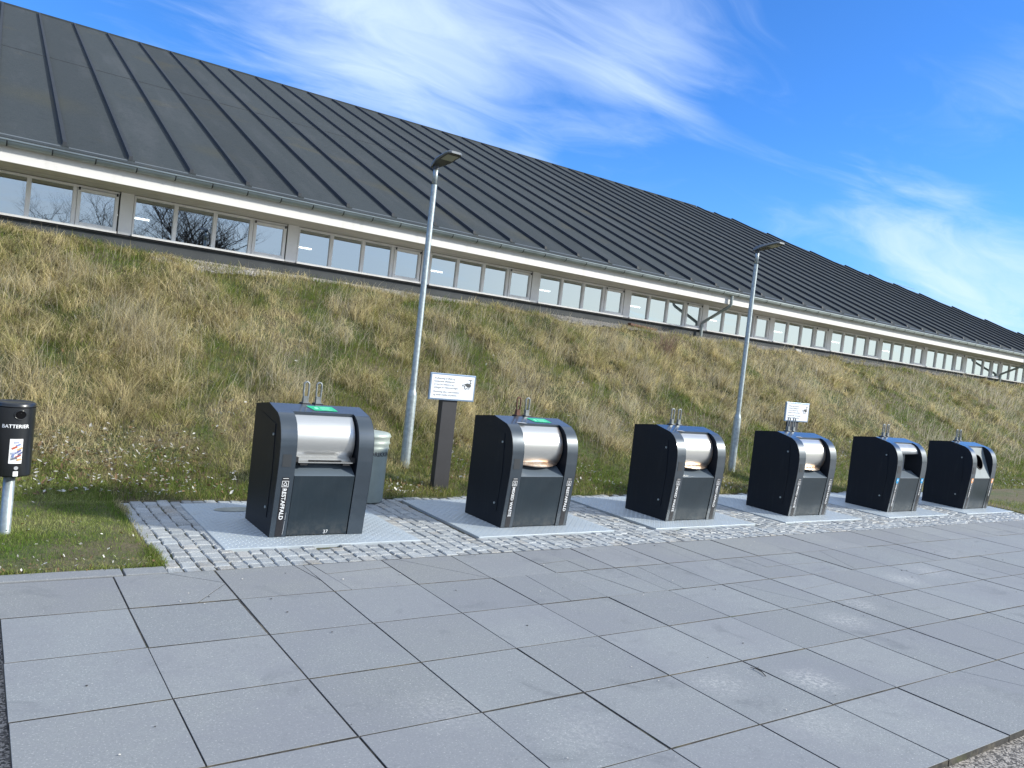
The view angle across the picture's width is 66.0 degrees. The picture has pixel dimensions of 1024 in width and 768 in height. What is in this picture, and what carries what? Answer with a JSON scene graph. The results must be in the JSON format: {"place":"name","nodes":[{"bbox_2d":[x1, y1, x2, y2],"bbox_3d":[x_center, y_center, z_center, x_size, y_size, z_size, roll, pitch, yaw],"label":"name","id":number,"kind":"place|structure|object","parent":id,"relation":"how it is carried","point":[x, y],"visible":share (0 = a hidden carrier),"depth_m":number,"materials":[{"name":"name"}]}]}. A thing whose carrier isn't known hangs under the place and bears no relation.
{"place":"outdoors","nodes":[
{"label":"outdoors","id":0,"kind":"place"},
{"bbox_2d":[0,456,157,574],"bbox_3d":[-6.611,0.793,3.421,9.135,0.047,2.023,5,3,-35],"label":"lawn","id":1,"kind":"structure","parent":0,"point":[110,559],"depth_m":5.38,"materials":[{"name":"plant"}]},
{"bbox_2d":[0,399,36,534],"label":"battery collection box","id":2,"kind":"object","parent":1,"relation":"on","point":[17,423],"visible":0.99,"depth_m":5.41,"materials":[{"name":"metal"}]},
{"bbox_2d":[0,500,155,572],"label":"lawn litter","id":3,"kind":"object","parent":1,"relation":"on","point":[91,556],"visible":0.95,"depth_m":5.12,"materials":[{"name":"white plant"}]},
{"bbox_2d":[0,520,1023,767],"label":"concrete paving","id":4,"kind":"structure","parent":0,"point":[76,648],"depth_m":4.26,"materials":[{"name":"concrete"}]},
{"bbox_2d":[85,534,1005,757],"bbox_3d":[3.709,1.790,6.975,13.230,0.009,3.573,5,3,-35],"label":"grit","id":5,"kind":"object","parent":4,"relation":"on","point":[526,625],"visible":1,"depth_m":4.70,"materials":[{"name":"grey gravel"}]},
{"bbox_2d":[0,219,1023,501],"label":"grass bank","id":6,"kind":"structure","parent":0,"point":[378,419],"depth_m":11.43,"materials":[{"name":"green plant"}]},
{"bbox_2d":[400,150,461,466],"bbox_3d":[-0.991,-0.718,9.232,0.208,3.917,0.522,5,3,-35],"label":"street lamp","id":7,"kind":"object","parent":6,"relation":"on","point":[446,158],"visible":0.94,"depth_m":9.36,"materials":[{"name":"metal"}]},
{"bbox_2d":[427,372,475,490],"bbox_3d":[-0.773,0.701,8.962,0.590,1.645,0.121,5,3,-35],"label":"information sign","id":8,"kind":"object","parent":6,"relation":"on","point":[448,391],"visible":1,"depth_m":8.92,"materials":[{"name":"grey metal"}]},
{"bbox_2d":[0,1,1023,384],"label":"sports hall","id":9,"kind":"structure","parent":6,"relation":"on","point":[116,139],"depth_m":17.56,"materials":[{"name":"grey metal"}]},
{"bbox_2d":[0,170,119,233],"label":"window","id":10,"kind":"structure","parent":9,"relation":"in","point":[24,196],"depth_m":12.02,"materials":[{"name":"clear glass"}]},
{"bbox_2d":[131,196,286,260],"bbox_3d":[-5.050,-2.595,13.315,2.477,0.651,0.145,5,2,-35],"label":"window","id":11,"kind":"structure","parent":9,"relation":"in","point":[153,219],"depth_m":13.27,"materials":[{"name":"clear glass"}]},
{"bbox_2d":[295,227,421,283],"bbox_3d":[-2.839,-2.395,14.843,2.477,0.651,0.145,5,2,-35],"label":"window","id":12,"kind":"structure","parent":9,"relation":"in","point":[315,248],"depth_m":14.80,"materials":[{"name":"clear glass"}]},
{"bbox_2d":[428,253,531,301],"bbox_3d":[-0.629,-2.196,16.371,2.477,0.651,0.145,5,2,-35],"label":"window","id":13,"kind":"structure","parent":9,"relation":"in","point":[450,272],"depth_m":16.34,"materials":[{"name":"clear glass"}]},
{"bbox_2d":[537,273,624,316],"bbox_3d":[1.582,-1.996,17.899,2.477,0.651,0.145,5,2,-35],"label":"window","id":14,"kind":"structure","parent":9,"relation":"in","point":[553,290],"depth_m":17.88,"materials":[{"name":"clear glass"}]},
{"bbox_2d":[628,291,702,329],"bbox_3d":[3.793,-1.796,19.428,2.477,0.651,0.145,5,2,-35],"label":"window","id":15,"kind":"structure","parent":9,"relation":"in","point":[645,307],"depth_m":19.41,"materials":[{"name":"clear glass"}]},
{"bbox_2d":[706,306,769,340],"bbox_3d":[6.004,-1.596,20.956,2.477,0.651,0.145,5,2,-35],"label":"window","id":16,"kind":"structure","parent":9,"relation":"in","point":[730,322],"depth_m":20.93,"materials":[{"name":"clear glass"}]},
{"bbox_2d":[772,319,828,350],"bbox_3d":[8.215,-1.396,22.484,2.477,0.651,0.145,5,2,-35],"label":"window","id":17,"kind":"structure","parent":9,"relation":"in","point":[785,332],"depth_m":22.47,"materials":[{"name":"clear glass"}]},
{"bbox_2d":[830,330,879,358],"bbox_3d":[10.426,-1.197,24.012,2.477,0.651,0.145,5,2,-35],"label":"window","id":18,"kind":"structure","parent":9,"relation":"in","point":[841,342],"depth_m":24.00,"materials":[{"name":"clear glass"}]},
{"bbox_2d":[881,339,924,366],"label":"window","id":19,"kind":"structure","parent":9,"relation":"in","point":[892,351],"depth_m":25.53,"materials":[{"name":"clear glass"}]},
{"bbox_2d":[925,348,964,372],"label":"window","id":20,"kind":"structure","parent":9,"relation":"in","point":[936,359],"depth_m":27.06,"materials":[{"name":"clear glass"}]},
{"bbox_2d":[965,356,1000,378],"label":"window","id":21,"kind":"structure","parent":9,"relation":"in","point":[976,366],"depth_m":28.59,"materials":[{"name":"clear glass"}]},
{"bbox_2d":[1001,362,1023,382],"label":"window","id":22,"kind":"structure","parent":9,"relation":"in","point":[1017,375],"depth_m":29.97,"materials":[{"name":"clear glass"}]},
{"bbox_2d":[0,218,1023,465],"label":"dry tussocks","id":23,"kind":"object","parent":6,"relation":"on","point":[180,388],"visible":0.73,"depth_m":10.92,"materials":[{"name":"beige plant"}]},
{"bbox_2d":[0,300,1023,496],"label":"flowers","id":24,"kind":"object","parent":6,"relation":"on","point":[72,454],"visible":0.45,"depth_m":7.81,"materials":[{"name":"plant"}]},
{"bbox_2d":[152,254,953,376],"bbox_3d":[4.450,-1.103,19.420,24.834,0.272,0.851,5,3,-35],"label":"pebble margin","id":25,"kind":"object","parent":6,"relation":"on","point":[584,321],"visible":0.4,"depth_m":16.11,"materials":[{"name":"grey gravel"}]},
{"bbox_2d":[628,323,656,330],"bbox_3d":[3.089,-1.342,18.625,0.100,0.060,1.100,8,1,44],"label":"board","id":26,"kind":"object","parent":25,"relation":"on","point":[635,325],"visible":0.67,"depth_m":18.42,"materials":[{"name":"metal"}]},
{"bbox_2d":[651,330,682,356],"bbox_3d":[3.248,-0.873,16.723,0.683,0.657,0.796,7,2,20],"label":"bare shrub","id":27,"kind":"object","parent":6,"relation":"on","point":[667,345],"visible":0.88,"depth_m":16.65,"materials":[{"name":"brown plant"}]},
{"bbox_2d":[728,241,784,471],"bbox_3d":[3.848,-0.292,12.563,0.208,3.907,0.522,5,3,-35],"label":"street lamp","id":28,"kind":"object","parent":6,"relation":"in","point":[737,417],"visible":0.96,"depth_m":12.69,"materials":[{"name":"metal"}]},
{"bbox_2d":[783,402,809,430],"bbox_3d":[4.404,1.126,12.536,0.590,1.675,0.121,5,3,-35],"label":"sign","id":29,"kind":"object","parent":6,"relation":"on","point":[799,412],"visible":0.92,"depth_m":12.46,"materials":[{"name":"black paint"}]},
{"bbox_2d":[0,492,1023,767],"bbox_3d":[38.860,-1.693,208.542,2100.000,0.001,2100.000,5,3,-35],"label":"ground","id":30,"kind":"structure","parent":0,"point":[1008,754],"depth_m":3.71,"materials":[{"name":"stone"}]},
{"bbox_2d":[0,566,167,583],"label":"edging kerb","id":31,"kind":"structure","parent":30,"relation":"on","point":[38,577],"depth_m":4.83,"materials":[{"name":"concrete"}]},
{"bbox_2d":[921,489,1023,512],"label":"lawn strip","id":32,"kind":"object","parent":30,"relation":"on","point":[1005,494],"visible":0.46,"depth_m":14.62,"materials":[{"name":"plant"}]},
{"bbox_2d":[0,0,1023,333],"label":"sky","id":33,"kind":"structure","parent":0,"point":[882,139],"materials":[{"name":"blue"}]},
{"bbox_2d":[90,460,1023,510],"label":"verge grass","id":34,"kind":"structure","parent":0,"point":[187,494],"depth_m":7.85,"materials":[{"name":"green plant"}]},
{"bbox_2d":[124,491,1023,572],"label":"cobble paving","id":35,"kind":"structure","parent":0,"point":[435,537],"depth_m":6.99,"materials":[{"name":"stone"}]},
{"bbox_2d":[180,503,419,551],"bbox_3d":[-1.856,1.198,6.801,1.600,0.039,1.525,5,3,-35],"label":"chequer plate","id":36,"kind":"object","parent":35,"relation":"on","point":[227,526],"visible":0.54,"depth_m":6.42,"materials":[{"name":"silver metal"}]},
{"bbox_2d":[245,381,373,536],"bbox_3d":[-1.682,0.593,6.601,0.797,1.221,0.719,5,3,-35],"label":"waste container","id":37,"kind":"object","parent":36,"relation":"on","point":[310,469],"visible":1,"depth_m":6.38,"materials":[{"name":"metal"}]},
{"bbox_2d":[251,410,275,516],"bbox_3d":[-2.011,0.645,6.378,0.012,0.830,0.440,5,3,-35],"label":"door","id":38,"kind":"structure","parent":37,"relation":"in","point":[267,427],"depth_m":6.38,"materials":[{"name":"metal"}]},
{"bbox_2d":[367,430,391,502],"bbox_3d":[-1.470,0.825,8.034,0.420,0.715,0.420,5,3,-35],"label":"trash can","id":39,"kind":"object","parent":35,"relation":"on","point":[379,463],"visible":0.48,"depth_m":7.91,"materials":[{"name":"grey metal"}]},
{"bbox_2d":[402,499,613,538],"bbox_3d":[-0.063,1.351,8.040,1.600,0.038,1.525,5,3,-35],"label":"chequer plate","id":40,"kind":"object","parent":35,"relation":"on","point":[451,513],"visible":0.56,"depth_m":7.66,"materials":[{"name":"silver metal"}]},
{"bbox_2d":[465,397,577,527],"bbox_3d":[0.111,0.745,7.839,0.797,1.221,0.719,5,3,-35],"label":"waste container","id":41,"kind":"object","parent":40,"relation":"on","point":[522,470],"visible":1,"depth_m":7.62,"materials":[{"name":"metal"}]},
{"bbox_2d":[473,421,504,511],"bbox_3d":[-0.218,0.797,7.616,0.012,0.830,0.440,5,3,-35],"label":"door","id":42,"kind":"structure","parent":41,"relation":"in","point":[492,440],"depth_m":7.62,"materials":[{"name":"metal"}]},
{"bbox_2d":[0,453,1023,574],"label":"edge grass","id":43,"kind":"structure","parent":35,"relation":"on","point":[151,550],"depth_m":5.56,"materials":[{"name":"green plant"}]},
{"bbox_2d":[570,497,754,529],"bbox_3d":[1.727,1.502,9.275,1.600,0.038,1.525,5,3,-35],"label":"chequer plate","id":44,"kind":"object","parent":35,"relation":"on","point":[613,506],"visible":0.51,"depth_m":8.90,"materials":[{"name":"silver metal"}]},
{"bbox_2d":[625,408,725,520],"bbox_3d":[1.900,0.897,9.075,0.797,1.221,0.719,5,3,-35],"label":"waste container","id":45,"kind":"object","parent":44,"relation":"on","point":[676,470],"visible":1,"depth_m":8.87,"materials":[{"name":"metal"}]},
{"bbox_2d":[634,429,668,506],"bbox_3d":[1.572,0.949,8.852,0.012,0.830,0.440,5,3,-35],"label":"door","id":46,"kind":"structure","parent":45,"relation":"in","point":[652,468],"depth_m":8.85,"materials":[{"name":"metal"}]},
{"bbox_2d":[717,495,860,523],"bbox_3d":[3.495,1.653,10.497,1.600,0.038,1.525,5,3,-35],"label":"chequer plate","id":47,"kind":"object","parent":35,"relation":"on","point":[737,502],"visible":0.56,"depth_m":10.09,"materials":[{"name":"silver metal"}]},
{"bbox_2d":[746,417,836,515],"bbox_3d":[3.669,1.047,10.296,0.797,1.221,0.719,5,3,-35],"label":"waste container","id":48,"kind":"object","parent":47,"relation":"on","point":[792,471],"visible":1,"depth_m":10.09,"materials":[{"name":"metal"}]},
{"bbox_2d":[756,436,789,503],"bbox_3d":[3.341,1.099,10.073,0.012,0.830,0.440,5,3,-35],"label":"door","id":49,"kind":"structure","parent":48,"relation":"in","point":[775,454],"depth_m":10.08,"materials":[{"name":"metal"}]},
{"bbox_2d":[828,493,948,518],"bbox_3d":[5.338,1.809,11.770,1.600,0.038,1.525,5,3,-35],"label":"chequer plate","id":50,"kind":"object","parent":35,"relation":"on","point":[837,499],"visible":0.48,"depth_m":11.34,"materials":[{"name":"silver metal"}]},
{"bbox_2d":[845,424,926,511],"bbox_3d":[5.512,1.204,11.569,0.797,1.221,0.719,5,3,-35],"label":"waste container","id":51,"kind":"object","parent":50,"relation":"on","point":[887,472],"visible":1,"depth_m":11.38,"materials":[{"name":"metal"}]},
{"bbox_2d":[855,441,888,500],"bbox_3d":[5.183,1.255,11.346,0.012,0.830,0.440,5,3,-35],"label":"door","id":52,"kind":"structure","parent":51,"relation":"in","point":[873,462],"depth_m":11.35,"materials":[{"name":"metal"}]},
{"bbox_2d":[918,492,1013,514],"bbox_3d":[7.103,1.959,12.989,1.600,0.038,1.525,5,3,-35],"label":"chequer plate","id":53,"kind":"object","parent":35,"relation":"on","point":[987,510],"visible":0.43,"depth_m":12.45,"materials":[{"name":"silver metal"}]},
{"bbox_2d":[922,429,996,508],"bbox_3d":[7.277,1.354,12.788,0.797,1.221,0.719,5,3,-35],"label":"waste container","id":54,"kind":"object","parent":53,"relation":"on","point":[960,473],"visible":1,"depth_m":12.60,"materials":[{"name":"metal"}]},
{"bbox_2d":[931,444,963,498],"bbox_3d":[6.948,1.405,12.565,0.012,0.830,0.440,5,3,-35],"label":"door","id":55,"kind":"structure","parent":54,"relation":"in","point":[948,470],"depth_m":12.57,"materials":[{"name":"metal"}]}
]}

